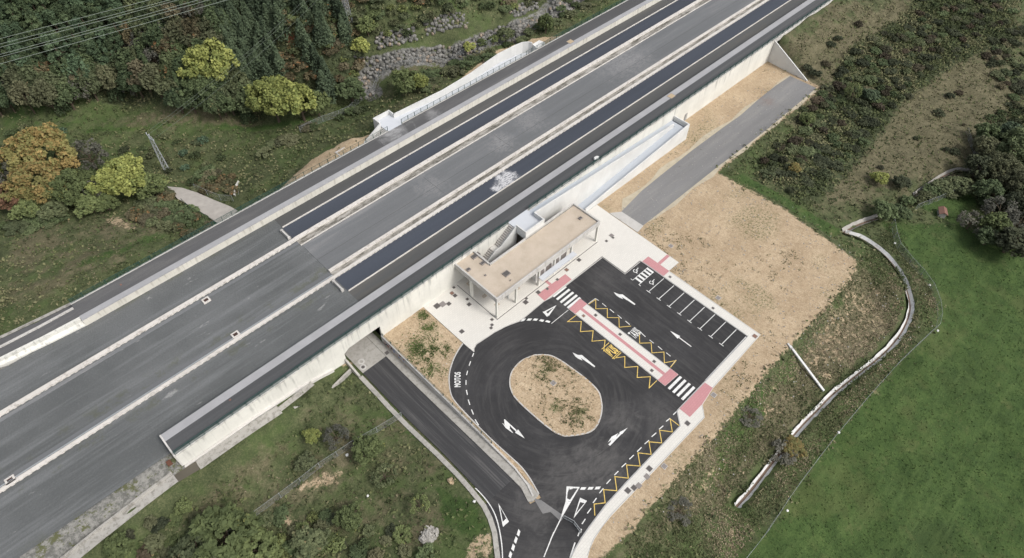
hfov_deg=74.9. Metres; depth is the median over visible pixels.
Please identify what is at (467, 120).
track kerb
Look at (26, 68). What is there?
broadleaf tree
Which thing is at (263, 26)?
spruce tree
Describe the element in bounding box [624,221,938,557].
embankment weeds
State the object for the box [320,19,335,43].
spruce tree
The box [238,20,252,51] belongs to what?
spruce tree
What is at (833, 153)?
gorse bush
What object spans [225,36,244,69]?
spruce tree
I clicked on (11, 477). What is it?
catch basin
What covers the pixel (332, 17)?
bush
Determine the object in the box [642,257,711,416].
pavement
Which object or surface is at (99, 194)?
bare tree
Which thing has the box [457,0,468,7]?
bush
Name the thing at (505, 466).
pavement
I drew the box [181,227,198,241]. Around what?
bush
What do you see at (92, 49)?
pine tree
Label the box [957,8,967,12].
gorse bush
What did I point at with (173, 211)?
bush
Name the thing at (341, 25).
spruce tree
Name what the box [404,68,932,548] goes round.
loose stones
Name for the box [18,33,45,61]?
pine tree
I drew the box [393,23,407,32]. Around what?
bush
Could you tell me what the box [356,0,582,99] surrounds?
boulder wall
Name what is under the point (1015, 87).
gorse bush
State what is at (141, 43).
broadleaf tree
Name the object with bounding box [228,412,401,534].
wire fence
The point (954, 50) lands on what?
gorse bush
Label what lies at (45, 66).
broadleaf tree
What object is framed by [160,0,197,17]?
broadleaf tree
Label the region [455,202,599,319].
station building
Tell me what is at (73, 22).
pine tree
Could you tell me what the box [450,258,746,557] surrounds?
car park
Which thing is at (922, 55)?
gorse bush
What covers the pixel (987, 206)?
bare tree
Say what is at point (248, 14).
spruce tree
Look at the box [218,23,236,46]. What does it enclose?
spruce tree
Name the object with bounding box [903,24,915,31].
gorse bush
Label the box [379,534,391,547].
bush
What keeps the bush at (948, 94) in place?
on the terrain at (762, 226)
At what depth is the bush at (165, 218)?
143.70 m
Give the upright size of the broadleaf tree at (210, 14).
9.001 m
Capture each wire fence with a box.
[193,184,233,200]
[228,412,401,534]
[299,38,510,132]
[747,219,942,556]
[915,194,947,208]
[967,129,978,166]
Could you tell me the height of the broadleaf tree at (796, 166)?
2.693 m
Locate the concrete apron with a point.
(633, 224)
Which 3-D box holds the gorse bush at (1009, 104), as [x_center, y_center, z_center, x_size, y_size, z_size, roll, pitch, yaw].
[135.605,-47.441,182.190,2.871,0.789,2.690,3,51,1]
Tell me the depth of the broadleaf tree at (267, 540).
99.74 m
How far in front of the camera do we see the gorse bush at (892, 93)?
178.37 m
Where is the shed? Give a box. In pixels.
[937,206,947,218]
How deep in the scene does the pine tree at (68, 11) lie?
158.82 m
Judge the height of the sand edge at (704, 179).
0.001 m
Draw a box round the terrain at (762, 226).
[0,0,1023,557]
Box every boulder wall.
[353,0,538,63]
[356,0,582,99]
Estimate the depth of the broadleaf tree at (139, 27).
161.58 m
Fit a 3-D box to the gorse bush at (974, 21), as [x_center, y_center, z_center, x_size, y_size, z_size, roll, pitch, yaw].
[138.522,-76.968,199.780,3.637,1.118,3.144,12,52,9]
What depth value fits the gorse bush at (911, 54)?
187.76 m
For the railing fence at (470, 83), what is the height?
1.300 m
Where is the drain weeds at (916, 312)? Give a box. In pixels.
[738,266,919,493]
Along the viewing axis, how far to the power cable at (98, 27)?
119.55 m
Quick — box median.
[569,299,677,385]
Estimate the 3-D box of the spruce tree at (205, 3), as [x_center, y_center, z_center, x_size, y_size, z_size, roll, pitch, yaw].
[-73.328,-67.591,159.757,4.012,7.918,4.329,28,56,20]
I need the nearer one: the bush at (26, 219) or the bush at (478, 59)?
the bush at (26, 219)
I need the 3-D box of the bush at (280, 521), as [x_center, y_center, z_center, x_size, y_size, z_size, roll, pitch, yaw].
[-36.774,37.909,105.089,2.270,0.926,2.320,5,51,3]
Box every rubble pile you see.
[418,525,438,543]
[447,477,455,484]
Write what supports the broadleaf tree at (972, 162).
on the terrain at (762, 226)
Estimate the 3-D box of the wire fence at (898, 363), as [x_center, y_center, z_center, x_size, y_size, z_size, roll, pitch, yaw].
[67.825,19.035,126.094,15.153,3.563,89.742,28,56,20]
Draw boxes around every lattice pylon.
[146,133,167,169]
[342,0,352,22]
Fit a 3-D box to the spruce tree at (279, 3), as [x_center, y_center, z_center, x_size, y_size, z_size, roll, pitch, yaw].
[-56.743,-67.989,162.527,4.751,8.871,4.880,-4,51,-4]
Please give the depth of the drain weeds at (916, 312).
125.94 m
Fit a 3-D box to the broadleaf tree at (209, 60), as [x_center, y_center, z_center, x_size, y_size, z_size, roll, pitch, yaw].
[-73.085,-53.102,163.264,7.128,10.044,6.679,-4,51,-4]
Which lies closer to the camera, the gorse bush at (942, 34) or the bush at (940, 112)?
the bush at (940, 112)
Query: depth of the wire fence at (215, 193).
150.58 m
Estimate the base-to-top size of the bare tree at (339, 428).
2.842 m
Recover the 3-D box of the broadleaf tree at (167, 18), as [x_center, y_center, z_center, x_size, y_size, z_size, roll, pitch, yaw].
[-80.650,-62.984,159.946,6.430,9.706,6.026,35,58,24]
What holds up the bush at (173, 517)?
on the terrain at (762, 226)
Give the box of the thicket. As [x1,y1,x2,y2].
[0,0,1023,557]
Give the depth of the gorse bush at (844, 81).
179.53 m
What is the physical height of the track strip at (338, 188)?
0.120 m
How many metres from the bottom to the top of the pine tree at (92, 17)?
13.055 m
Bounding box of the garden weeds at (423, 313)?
[396,310,456,380]
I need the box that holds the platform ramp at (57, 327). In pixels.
[0,307,85,366]
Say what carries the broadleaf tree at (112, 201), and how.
on the terrain at (762, 226)
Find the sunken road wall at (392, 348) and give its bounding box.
[381,335,533,495]
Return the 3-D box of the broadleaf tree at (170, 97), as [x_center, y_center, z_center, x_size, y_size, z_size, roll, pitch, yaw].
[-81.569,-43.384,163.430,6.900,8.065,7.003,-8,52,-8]
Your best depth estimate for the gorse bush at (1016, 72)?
188.97 m
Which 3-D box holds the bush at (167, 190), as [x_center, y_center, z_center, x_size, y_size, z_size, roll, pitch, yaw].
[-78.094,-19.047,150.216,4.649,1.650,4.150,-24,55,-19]
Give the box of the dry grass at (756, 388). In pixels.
[0,0,1023,556]
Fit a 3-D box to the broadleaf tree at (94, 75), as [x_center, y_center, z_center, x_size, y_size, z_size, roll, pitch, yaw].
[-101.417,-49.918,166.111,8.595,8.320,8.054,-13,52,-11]
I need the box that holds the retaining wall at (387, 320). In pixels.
[159,0,832,467]
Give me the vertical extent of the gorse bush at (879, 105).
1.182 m
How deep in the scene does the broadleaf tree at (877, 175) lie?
158.34 m
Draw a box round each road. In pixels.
[345,336,511,501]
[621,76,815,224]
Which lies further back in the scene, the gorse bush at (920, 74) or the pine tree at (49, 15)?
the gorse bush at (920, 74)
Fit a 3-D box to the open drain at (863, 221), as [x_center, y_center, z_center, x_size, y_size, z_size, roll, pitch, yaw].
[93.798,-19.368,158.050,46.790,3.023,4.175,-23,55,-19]
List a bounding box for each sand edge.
[622,75,789,209]
[648,90,816,221]
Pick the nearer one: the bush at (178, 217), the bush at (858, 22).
the bush at (178, 217)
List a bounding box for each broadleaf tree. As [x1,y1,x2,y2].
[0,48,17,68]
[0,52,3,76]
[0,68,29,91]
[0,85,17,113]
[0,121,80,172]
[0,149,6,173]
[0,159,66,203]
[0,181,31,210]
[7,80,35,113]
[7,198,43,219]
[9,63,38,83]
[17,50,49,68]
[21,67,41,86]
[26,77,60,115]
[32,61,59,79]
[36,199,68,222]
[38,71,68,94]
[39,167,95,205]
[49,56,70,77]
[54,76,78,103]
[54,83,82,109]
[60,53,93,80]
[68,67,96,80]
[72,70,101,100]
[72,193,106,218]
[75,51,95,72]
[82,61,113,86]
[84,152,145,196]
[93,191,121,211]
[96,64,117,90]
[101,58,118,73]
[102,531,134,557]
[114,48,134,69]
[114,67,143,98]
[118,20,136,44]
[119,4,133,22]
[123,0,136,12]
[123,45,137,58]
[125,15,135,31]
[126,58,152,93]
[130,16,147,39]
[133,32,154,57]
[134,0,155,13]
[134,6,151,28]
[136,172,169,199]
[138,62,165,97]
[142,22,169,46]
[145,0,164,22]
[147,11,166,26]
[151,36,183,55]
[151,73,179,95]
[156,0,183,20]
[158,58,173,82]
[159,47,182,66]
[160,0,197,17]
[161,0,194,18]
[161,15,190,37]
[162,86,186,113]
[165,65,184,84]
[165,530,216,557]
[167,26,192,44]
[168,39,187,58]
[171,56,187,74]
[173,496,192,514]
[175,91,202,113]
[176,37,239,81]
[177,15,202,38]
[178,50,188,69]
[178,66,217,96]
[187,27,205,46]
[187,501,264,557]
[189,35,219,53]
[192,16,222,43]
[199,91,236,117]
[200,6,230,34]
[203,83,229,112]
[203,91,224,119]
[207,48,213,63]
[209,75,229,97]
[212,41,234,69]
[213,83,240,115]
[224,67,250,91]
[234,82,262,112]
[234,527,283,557]
[243,74,290,122]
[281,81,316,120]
[288,525,331,557]
[294,450,316,471]
[301,428,321,444]
[302,90,331,115]
[331,501,361,532]
[334,77,366,101]
[350,36,369,52]
[351,433,384,465]
[356,15,378,36]
[390,68,424,93]
[413,73,428,90]
[463,41,476,51]
[477,38,487,46]
[487,35,498,42]
[495,27,515,41]
[537,13,553,33]
[781,434,807,458]
[788,162,801,172]
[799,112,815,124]
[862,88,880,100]
[869,171,889,184]
[873,199,898,220]
[892,175,911,188]
[892,203,913,219]
[930,178,954,195]
[943,176,973,194]
[963,154,996,179]
[971,179,1005,202]
[972,135,999,155]
[973,122,1002,140]
[975,225,1000,246]
[978,211,1013,232]
[981,148,1023,178]
[993,226,1023,257]
[995,126,1023,168]
[997,167,1023,196]
[998,121,1023,142]
[998,189,1023,216]
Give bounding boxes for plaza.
[424,205,678,351]
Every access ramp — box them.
[373,40,544,130]
[529,115,689,221]
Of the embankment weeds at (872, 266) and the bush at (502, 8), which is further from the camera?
the bush at (502, 8)
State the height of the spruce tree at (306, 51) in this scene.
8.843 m
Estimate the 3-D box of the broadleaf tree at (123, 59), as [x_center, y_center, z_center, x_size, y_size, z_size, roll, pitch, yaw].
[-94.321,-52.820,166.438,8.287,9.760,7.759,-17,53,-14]
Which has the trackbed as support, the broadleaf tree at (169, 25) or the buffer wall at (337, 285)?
the buffer wall at (337, 285)
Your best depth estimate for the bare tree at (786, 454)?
114.81 m
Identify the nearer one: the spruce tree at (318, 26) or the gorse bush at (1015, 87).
the spruce tree at (318, 26)
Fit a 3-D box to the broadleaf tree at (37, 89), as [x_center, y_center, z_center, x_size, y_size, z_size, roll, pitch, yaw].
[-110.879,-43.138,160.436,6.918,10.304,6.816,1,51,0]
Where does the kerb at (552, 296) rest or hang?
on the car park
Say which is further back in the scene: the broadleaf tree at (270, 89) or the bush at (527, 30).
the bush at (527, 30)
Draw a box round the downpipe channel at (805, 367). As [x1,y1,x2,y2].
[787,343,824,391]
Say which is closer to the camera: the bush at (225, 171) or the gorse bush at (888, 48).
the bush at (225, 171)
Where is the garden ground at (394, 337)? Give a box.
[383,307,536,491]
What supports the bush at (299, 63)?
on the terrain at (762, 226)
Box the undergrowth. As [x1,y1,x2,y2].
[0,0,1023,557]
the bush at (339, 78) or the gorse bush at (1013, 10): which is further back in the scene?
the gorse bush at (1013, 10)
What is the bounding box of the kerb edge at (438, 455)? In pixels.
[359,375,499,557]
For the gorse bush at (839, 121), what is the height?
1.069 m
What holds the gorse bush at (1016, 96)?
on the terrain at (762, 226)
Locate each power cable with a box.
[0,0,147,38]
[0,0,196,54]
[0,0,207,56]
[1,0,167,43]
[1,0,225,63]
[2,0,176,46]
[147,2,301,131]
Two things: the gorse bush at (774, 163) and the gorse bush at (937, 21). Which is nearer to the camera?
the gorse bush at (774, 163)
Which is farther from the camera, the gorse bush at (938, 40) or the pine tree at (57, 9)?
the gorse bush at (938, 40)
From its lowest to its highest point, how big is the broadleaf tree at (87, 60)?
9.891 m
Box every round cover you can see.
[358,359,364,363]
[360,364,365,369]
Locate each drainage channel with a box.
[0,0,710,421]
[0,0,768,492]
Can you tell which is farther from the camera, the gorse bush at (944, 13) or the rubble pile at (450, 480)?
the gorse bush at (944, 13)
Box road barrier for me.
[564,515,581,532]
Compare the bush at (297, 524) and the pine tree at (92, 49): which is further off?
the pine tree at (92, 49)
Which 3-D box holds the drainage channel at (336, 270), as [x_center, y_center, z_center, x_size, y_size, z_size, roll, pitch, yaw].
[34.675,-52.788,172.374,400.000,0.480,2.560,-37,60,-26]
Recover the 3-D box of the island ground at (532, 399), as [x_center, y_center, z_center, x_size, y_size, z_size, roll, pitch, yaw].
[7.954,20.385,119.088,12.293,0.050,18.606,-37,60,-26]
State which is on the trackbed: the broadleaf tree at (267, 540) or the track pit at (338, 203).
the track pit at (338, 203)
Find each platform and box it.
[70,0,660,325]
[161,0,828,452]
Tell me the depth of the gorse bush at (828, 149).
163.72 m
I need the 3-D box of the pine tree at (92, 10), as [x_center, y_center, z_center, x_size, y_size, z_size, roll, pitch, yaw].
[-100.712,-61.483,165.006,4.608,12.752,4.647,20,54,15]
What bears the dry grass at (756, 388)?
on the terrain at (762, 226)
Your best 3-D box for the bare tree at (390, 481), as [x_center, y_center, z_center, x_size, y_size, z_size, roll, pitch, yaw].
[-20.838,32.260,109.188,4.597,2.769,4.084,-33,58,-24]
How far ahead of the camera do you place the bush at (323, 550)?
103.04 m
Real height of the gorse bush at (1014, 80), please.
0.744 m
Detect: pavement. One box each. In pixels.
[366,332,538,501]
[572,271,760,557]
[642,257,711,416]
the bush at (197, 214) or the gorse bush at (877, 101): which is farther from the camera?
the gorse bush at (877, 101)
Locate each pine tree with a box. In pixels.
[0,0,10,21]
[0,22,16,60]
[0,26,9,57]
[0,35,13,60]
[2,0,18,21]
[5,3,30,30]
[6,37,31,66]
[10,0,42,46]
[10,19,34,42]
[12,29,42,58]
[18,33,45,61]
[22,5,44,43]
[23,0,44,17]
[24,14,49,52]
[29,11,49,35]
[31,0,56,30]
[32,0,53,28]
[35,26,64,57]
[40,33,71,67]
[41,9,72,52]
[50,2,67,31]
[50,30,70,53]
[58,0,71,18]
[58,13,79,31]
[58,33,79,57]
[61,26,88,56]
[62,0,88,27]
[64,8,84,30]
[69,16,96,43]
[71,4,93,38]
[81,27,103,61]
[82,38,106,64]
[85,0,107,21]
[86,0,106,23]
[86,6,108,26]
[86,13,108,50]
[95,26,114,62]
[102,36,118,61]
[103,10,124,46]
[103,25,127,65]
[106,0,129,22]
[106,6,125,26]
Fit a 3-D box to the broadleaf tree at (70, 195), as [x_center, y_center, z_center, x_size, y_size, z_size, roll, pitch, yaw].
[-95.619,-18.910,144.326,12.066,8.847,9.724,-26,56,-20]
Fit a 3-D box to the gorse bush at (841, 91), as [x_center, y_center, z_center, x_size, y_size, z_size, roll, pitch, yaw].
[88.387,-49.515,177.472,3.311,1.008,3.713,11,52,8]
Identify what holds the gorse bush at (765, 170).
on the terrain at (762, 226)
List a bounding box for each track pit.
[283,0,695,237]
[335,0,788,290]
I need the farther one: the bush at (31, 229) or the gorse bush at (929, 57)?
the gorse bush at (929, 57)
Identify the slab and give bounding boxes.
[302,0,754,269]
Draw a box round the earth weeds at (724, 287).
[639,65,855,409]
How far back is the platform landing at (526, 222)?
136.23 m
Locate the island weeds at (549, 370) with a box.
[516,356,595,433]
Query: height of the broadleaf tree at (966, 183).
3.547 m
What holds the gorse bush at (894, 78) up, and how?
on the terrain at (762, 226)
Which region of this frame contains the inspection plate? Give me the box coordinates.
[667,93,675,98]
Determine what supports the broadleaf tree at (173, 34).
on the terrain at (762, 226)
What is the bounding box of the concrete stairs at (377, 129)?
[364,123,385,141]
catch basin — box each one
[4,474,15,484]
[201,296,210,304]
[230,330,240,337]
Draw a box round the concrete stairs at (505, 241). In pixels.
[483,225,516,262]
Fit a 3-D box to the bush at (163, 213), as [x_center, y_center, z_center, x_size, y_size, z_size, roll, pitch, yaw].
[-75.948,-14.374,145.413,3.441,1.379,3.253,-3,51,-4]
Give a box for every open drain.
[735,230,914,507]
[842,167,973,232]
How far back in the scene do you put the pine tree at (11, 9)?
154.33 m
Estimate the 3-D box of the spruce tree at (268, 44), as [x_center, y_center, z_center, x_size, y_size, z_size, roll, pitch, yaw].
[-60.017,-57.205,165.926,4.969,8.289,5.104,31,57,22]
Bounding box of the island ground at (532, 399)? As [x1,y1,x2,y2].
[510,354,600,435]
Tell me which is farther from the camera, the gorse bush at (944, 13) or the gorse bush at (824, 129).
the gorse bush at (944, 13)
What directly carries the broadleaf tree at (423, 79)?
on the terrain at (762, 226)
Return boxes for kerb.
[282,0,676,227]
[348,0,790,290]
[448,343,538,493]
[473,257,639,348]
[509,354,602,436]
[570,262,759,557]
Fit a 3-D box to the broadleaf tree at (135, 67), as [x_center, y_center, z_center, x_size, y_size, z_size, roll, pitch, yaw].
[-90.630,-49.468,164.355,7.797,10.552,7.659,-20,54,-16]
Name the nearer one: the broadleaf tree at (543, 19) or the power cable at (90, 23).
the power cable at (90, 23)
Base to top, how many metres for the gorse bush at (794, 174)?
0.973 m
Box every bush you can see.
[3,220,29,235]
[8,222,28,235]
[20,217,32,228]
[20,223,39,235]
[29,215,48,227]
[41,220,57,228]
[47,212,69,223]
[117,528,135,546]
[124,207,140,217]
[127,212,141,221]
[129,205,149,220]
[133,200,144,206]
[136,544,156,557]
[138,213,156,226]
[139,194,156,205]
[143,199,155,207]
[143,514,157,530]
[144,206,158,215]
[144,216,157,226]
[144,532,165,555]
[151,516,170,533]
[153,199,172,210]
[155,188,174,196]
[156,191,175,201]
[156,220,169,230]
[156,545,171,557]
[157,207,170,218]
[162,216,174,224]
[164,532,181,547]
[166,207,182,216]
[166,510,182,526]
[168,200,180,210]
[172,222,184,231]
[174,209,195,224]
[175,204,199,216]
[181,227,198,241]
[187,212,200,221]
[188,510,202,523]
[189,178,204,187]
[190,139,202,145]
[191,181,205,192]
[193,169,204,178]
[195,220,208,229]
[198,183,211,194]
[199,219,212,230]
[200,164,215,173]
[201,169,216,182]
[209,182,220,193]
[214,168,222,176]
[216,532,225,543]
[217,168,231,176]
[217,176,235,189]
[224,185,237,194]
[252,541,260,553]
[255,146,273,158]
[258,510,273,526]
[267,139,277,148]
[272,514,284,527]
[273,504,288,519]
[274,136,290,146]
[277,133,300,146]
[279,50,295,59]
[279,61,293,71]
[282,540,297,556]
[283,71,295,80]
[284,15,294,25]
[286,11,298,19]
[286,44,302,54]
[287,521,304,537]
[288,57,308,71]
[294,15,309,23]
[295,521,312,529]
[298,121,317,131]
[303,71,316,80]
[304,24,313,32]
[313,518,327,530]
[315,42,332,47]
[317,508,331,521]
[318,509,334,527]
[319,545,327,553]
[322,8,332,15]
[322,48,339,56]
[323,532,337,545]
[327,15,337,22]
[327,535,346,553]
[328,22,336,31]
[329,37,340,46]
[331,41,341,48]
[334,75,346,82]
[337,62,349,70]
[340,49,354,58]
[344,106,354,114]
[345,8,357,17]
[347,72,359,78]
[348,543,367,557]
[350,60,365,70]
[352,13,364,22]
[353,106,364,113]
[354,50,364,57]
[362,523,375,536]
[365,8,381,16]
[367,547,384,557]
[371,2,381,8]
[371,10,385,19]
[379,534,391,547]
[385,522,395,536]
[392,524,411,545]
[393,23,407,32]
[397,543,411,557]
[399,11,410,18]
[412,0,424,5]
[414,542,434,557]
[418,14,431,22]
[420,83,432,92]
[421,68,434,79]
[427,77,435,83]
[433,69,442,76]
[440,65,451,75]
[442,2,453,11]
[443,9,456,14]
[446,59,458,65]
[448,65,465,77]
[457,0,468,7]
[458,59,473,69]
[471,55,482,63]
[481,52,497,61]
[498,4,512,12]
[501,0,517,4]
[515,35,528,43]
[523,27,534,35]
[532,23,543,29]
[553,17,562,25]
[555,5,565,10]
[565,10,577,17]
[579,1,591,8]
[759,156,768,163]
[760,168,775,179]
[766,166,776,171]
[767,167,782,178]
[769,153,779,161]
[769,161,777,166]
[772,142,780,147]
[775,144,788,151]
[778,156,787,163]
[780,170,788,177]
[785,143,798,153]
[786,170,797,177]
[787,138,797,145]
[787,186,795,193]
[792,135,802,142]
[794,157,804,163]
[796,146,807,155]
[796,155,807,161]
[797,172,809,177]
[798,125,812,134]
[798,146,815,156]
[799,177,813,186]
[803,64,812,70]
[803,167,811,173]
[804,139,814,145]
[807,104,817,111]
[808,69,822,77]
[808,132,821,141]
[809,168,818,177]
[810,142,821,149]
[811,96,823,104]
[811,118,826,127]
[811,152,823,161]
[813,160,826,168]
[815,126,828,133]
[816,113,824,118]
[818,90,828,97]
[819,168,832,178]
[820,84,833,91]
[820,101,829,107]
[820,143,832,152]
[821,156,831,162]
[822,60,831,66]
[824,96,835,102]
[824,100,835,108]
[825,41,835,47]
[825,119,837,126]
[826,132,839,140]
[826,162,835,167]
[828,116,837,122]
[828,150,837,156]
[830,140,841,147]
[832,80,845,90]
[832,160,844,170]
[833,35,842,39]
[833,72,842,77]
[833,94,847,102]
[837,66,848,73]
[837,119,846,125]
[839,88,848,95]
[840,79,849,84]
[841,143,852,149]
[843,131,851,135]
[843,152,851,158]
[844,56,856,61]
[844,60,852,65]
[844,110,851,117]
[846,133,859,139]
[848,47,863,54]
[849,129,862,135]
[851,145,859,152]
[852,98,860,102]
[854,20,862,26]
[854,76,863,81]
[855,118,867,126]
[856,57,869,66]
[857,129,869,137]
[858,106,871,115]
[858,137,870,146]
[860,100,868,106]
[861,115,871,121]
[863,55,872,60]
[863,68,873,72]
[863,75,877,84]
[866,117,880,126]
[867,35,878,41]
[869,62,876,68]
[870,46,881,54]
[870,99,880,102]
[872,102,884,110]
[873,39,883,45]
[876,58,888,65]
[876,77,884,84]
[877,84,885,90]
[878,52,891,58]
[879,45,892,52]
[879,97,887,103]
[881,90,889,95]
[882,67,897,73]
[883,85,891,90]
[887,58,899,65]
[887,102,896,108]
[890,36,898,41]
[890,91,896,96]
[891,76,900,82]
[892,83,905,88]
[896,94,904,99]
[899,195,916,205]
[900,58,911,66]
[901,48,910,53]
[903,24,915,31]
[903,68,910,74]
[903,76,910,81]
[904,31,915,37]
[904,81,912,86]
[904,93,913,99]
[905,50,914,56]
[909,21,918,25]
[911,45,921,51]
[912,63,924,71]
[913,10,924,16]
[913,38,925,45]
[916,25,925,29]
[916,52,927,60]
[916,72,924,77]
[917,30,926,35]
[918,17,926,21]
[921,24,932,29]
[923,183,943,196]
[924,36,934,43]
[924,54,933,61]
[925,64,934,69]
[925,191,937,200]
[928,31,938,37]
[929,18,943,24]
[933,108,945,116]
[934,46,943,52]
[935,38,941,43]
[936,9,948,16]
[938,31,947,37]
[940,6,949,11]
[944,26,951,32]
[945,190,961,198]
[946,92,955,98]
[948,29,961,36]
[949,5,957,10]
[949,47,960,52]
[949,147,960,155]
[950,15,961,20]
[955,4,965,9]
[955,89,963,95]
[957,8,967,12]
[959,37,966,41]
[960,43,970,47]
[961,20,970,24]
[966,23,974,28]
[969,19,981,23]
[970,32,980,36]
[971,13,984,18]
[977,165,990,179]
[977,196,995,210]
[980,52,991,59]
[981,8,990,13]
[986,21,997,26]
[987,37,999,44]
[987,61,995,67]
[989,70,1004,77]
[990,3,1002,9]
[991,48,1001,54]
[995,44,1008,51]
[995,121,1007,125]
[997,83,1006,88]
[998,60,1006,65]
[1001,41,1011,47]
[1001,68,1012,76]
[1002,53,1011,57]
[1004,27,1013,32]
[1004,56,1016,62]
[1004,102,1013,107]
[1007,7,1020,13]
[1007,93,1020,100]
[1008,39,1023,47]
[1009,84,1020,91]
[1010,77,1021,83]
[1011,62,1019,67]
[1011,69,1020,75]
[1012,29,1020,35]
[1013,78,1023,87]
[1016,88,1023,94]
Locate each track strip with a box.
[275,0,674,226]
[349,0,806,300]
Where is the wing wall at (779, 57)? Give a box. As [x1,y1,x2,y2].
[768,40,807,80]
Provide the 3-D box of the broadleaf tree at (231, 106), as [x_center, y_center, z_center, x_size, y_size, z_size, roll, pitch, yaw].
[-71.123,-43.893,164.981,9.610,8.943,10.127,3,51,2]
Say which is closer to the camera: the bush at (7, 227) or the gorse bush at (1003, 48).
the bush at (7, 227)
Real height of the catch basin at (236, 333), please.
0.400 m
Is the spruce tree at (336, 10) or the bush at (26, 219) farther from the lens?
the spruce tree at (336, 10)
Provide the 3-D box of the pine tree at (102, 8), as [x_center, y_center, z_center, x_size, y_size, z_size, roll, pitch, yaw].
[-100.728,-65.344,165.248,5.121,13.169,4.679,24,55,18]
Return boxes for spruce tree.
[0,63,6,72]
[47,85,71,115]
[61,57,82,92]
[103,73,125,101]
[136,46,153,62]
[140,53,149,64]
[171,71,190,109]
[200,0,214,8]
[210,0,225,11]
[215,8,236,46]
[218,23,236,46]
[220,10,238,45]
[223,0,240,11]
[224,0,242,32]
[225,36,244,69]
[229,8,239,39]
[232,50,243,71]
[233,8,249,42]
[235,47,252,81]
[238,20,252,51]
[238,38,258,63]
[239,99,257,124]
[240,0,254,27]
[243,15,254,48]
[244,6,259,33]
[244,65,253,83]
[246,0,259,27]
[248,55,260,80]
[249,47,262,80]
[253,36,265,62]
[254,21,268,52]
[255,0,263,19]
[258,15,276,47]
[262,3,274,34]
[262,56,274,79]
[263,0,274,24]
[263,33,278,64]
[271,50,288,76]
[272,0,288,16]
[273,2,292,41]
[292,0,307,17]
[293,18,309,49]
[299,0,313,26]
[300,33,319,66]
[308,0,328,16]
[310,43,319,75]
[311,16,330,47]
[314,2,329,41]
[315,69,337,103]
[319,55,335,91]
[320,13,334,47]
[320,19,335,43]
[323,0,333,9]
[331,0,347,23]
[336,13,351,45]
[339,2,351,38]
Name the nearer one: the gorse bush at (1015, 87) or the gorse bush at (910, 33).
the gorse bush at (1015, 87)
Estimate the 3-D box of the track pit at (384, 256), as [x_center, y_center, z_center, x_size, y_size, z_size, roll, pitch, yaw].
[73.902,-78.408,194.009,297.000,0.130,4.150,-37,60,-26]
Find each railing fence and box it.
[68,177,296,302]
[172,220,507,454]
[295,127,387,178]
[382,334,491,443]
[401,42,542,123]
[529,0,829,208]
[543,0,623,45]
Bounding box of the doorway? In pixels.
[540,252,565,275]
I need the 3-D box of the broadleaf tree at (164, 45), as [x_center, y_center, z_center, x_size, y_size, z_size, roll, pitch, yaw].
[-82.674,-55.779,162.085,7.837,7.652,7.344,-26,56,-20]
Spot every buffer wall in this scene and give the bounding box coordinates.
[280,229,290,239]
[332,279,343,291]
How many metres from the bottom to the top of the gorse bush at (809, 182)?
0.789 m
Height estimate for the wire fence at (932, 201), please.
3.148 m
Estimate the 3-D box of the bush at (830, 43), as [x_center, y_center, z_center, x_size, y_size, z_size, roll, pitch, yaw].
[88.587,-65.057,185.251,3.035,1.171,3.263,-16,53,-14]
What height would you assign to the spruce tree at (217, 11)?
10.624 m
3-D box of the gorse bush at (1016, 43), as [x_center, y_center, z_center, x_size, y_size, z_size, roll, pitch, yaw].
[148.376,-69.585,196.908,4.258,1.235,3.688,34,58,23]
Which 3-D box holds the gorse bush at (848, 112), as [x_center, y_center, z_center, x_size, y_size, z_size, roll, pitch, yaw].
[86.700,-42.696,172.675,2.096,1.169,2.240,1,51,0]
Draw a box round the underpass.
[294,327,380,408]
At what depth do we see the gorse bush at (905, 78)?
182.24 m
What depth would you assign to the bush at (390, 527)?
104.92 m
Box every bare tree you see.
[0,158,11,182]
[68,76,91,102]
[70,137,108,170]
[82,180,104,195]
[123,34,135,47]
[130,31,148,46]
[140,46,159,63]
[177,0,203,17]
[322,424,348,450]
[370,462,397,488]
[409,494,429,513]
[667,496,692,526]
[739,405,763,427]
[771,438,798,465]
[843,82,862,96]
[956,210,987,233]
[980,195,1020,222]
[1006,211,1023,227]
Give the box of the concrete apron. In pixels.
[610,212,642,231]
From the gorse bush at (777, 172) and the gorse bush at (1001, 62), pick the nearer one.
the gorse bush at (777, 172)
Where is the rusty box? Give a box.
[166,459,172,465]
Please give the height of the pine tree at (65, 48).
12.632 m
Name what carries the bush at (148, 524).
on the terrain at (762, 226)
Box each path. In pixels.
[0,299,76,344]
[60,381,314,557]
[167,186,236,222]
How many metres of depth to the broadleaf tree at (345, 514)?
103.91 m
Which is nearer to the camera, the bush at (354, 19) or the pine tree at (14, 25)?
the pine tree at (14, 25)
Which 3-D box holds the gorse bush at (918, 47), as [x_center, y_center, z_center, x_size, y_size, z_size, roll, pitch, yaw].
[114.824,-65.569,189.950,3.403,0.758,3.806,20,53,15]
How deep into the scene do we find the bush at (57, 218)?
142.07 m
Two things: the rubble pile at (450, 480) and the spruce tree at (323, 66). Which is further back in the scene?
the spruce tree at (323, 66)
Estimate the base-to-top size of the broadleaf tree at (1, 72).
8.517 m
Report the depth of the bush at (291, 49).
165.71 m
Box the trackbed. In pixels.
[0,2,778,557]
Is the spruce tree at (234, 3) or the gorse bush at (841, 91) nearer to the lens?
the spruce tree at (234, 3)
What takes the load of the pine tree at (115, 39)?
on the terrain at (762, 226)
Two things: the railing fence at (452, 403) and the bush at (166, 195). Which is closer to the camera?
the railing fence at (452, 403)
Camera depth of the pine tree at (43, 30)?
156.90 m
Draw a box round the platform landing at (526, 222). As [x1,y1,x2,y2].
[508,210,544,241]

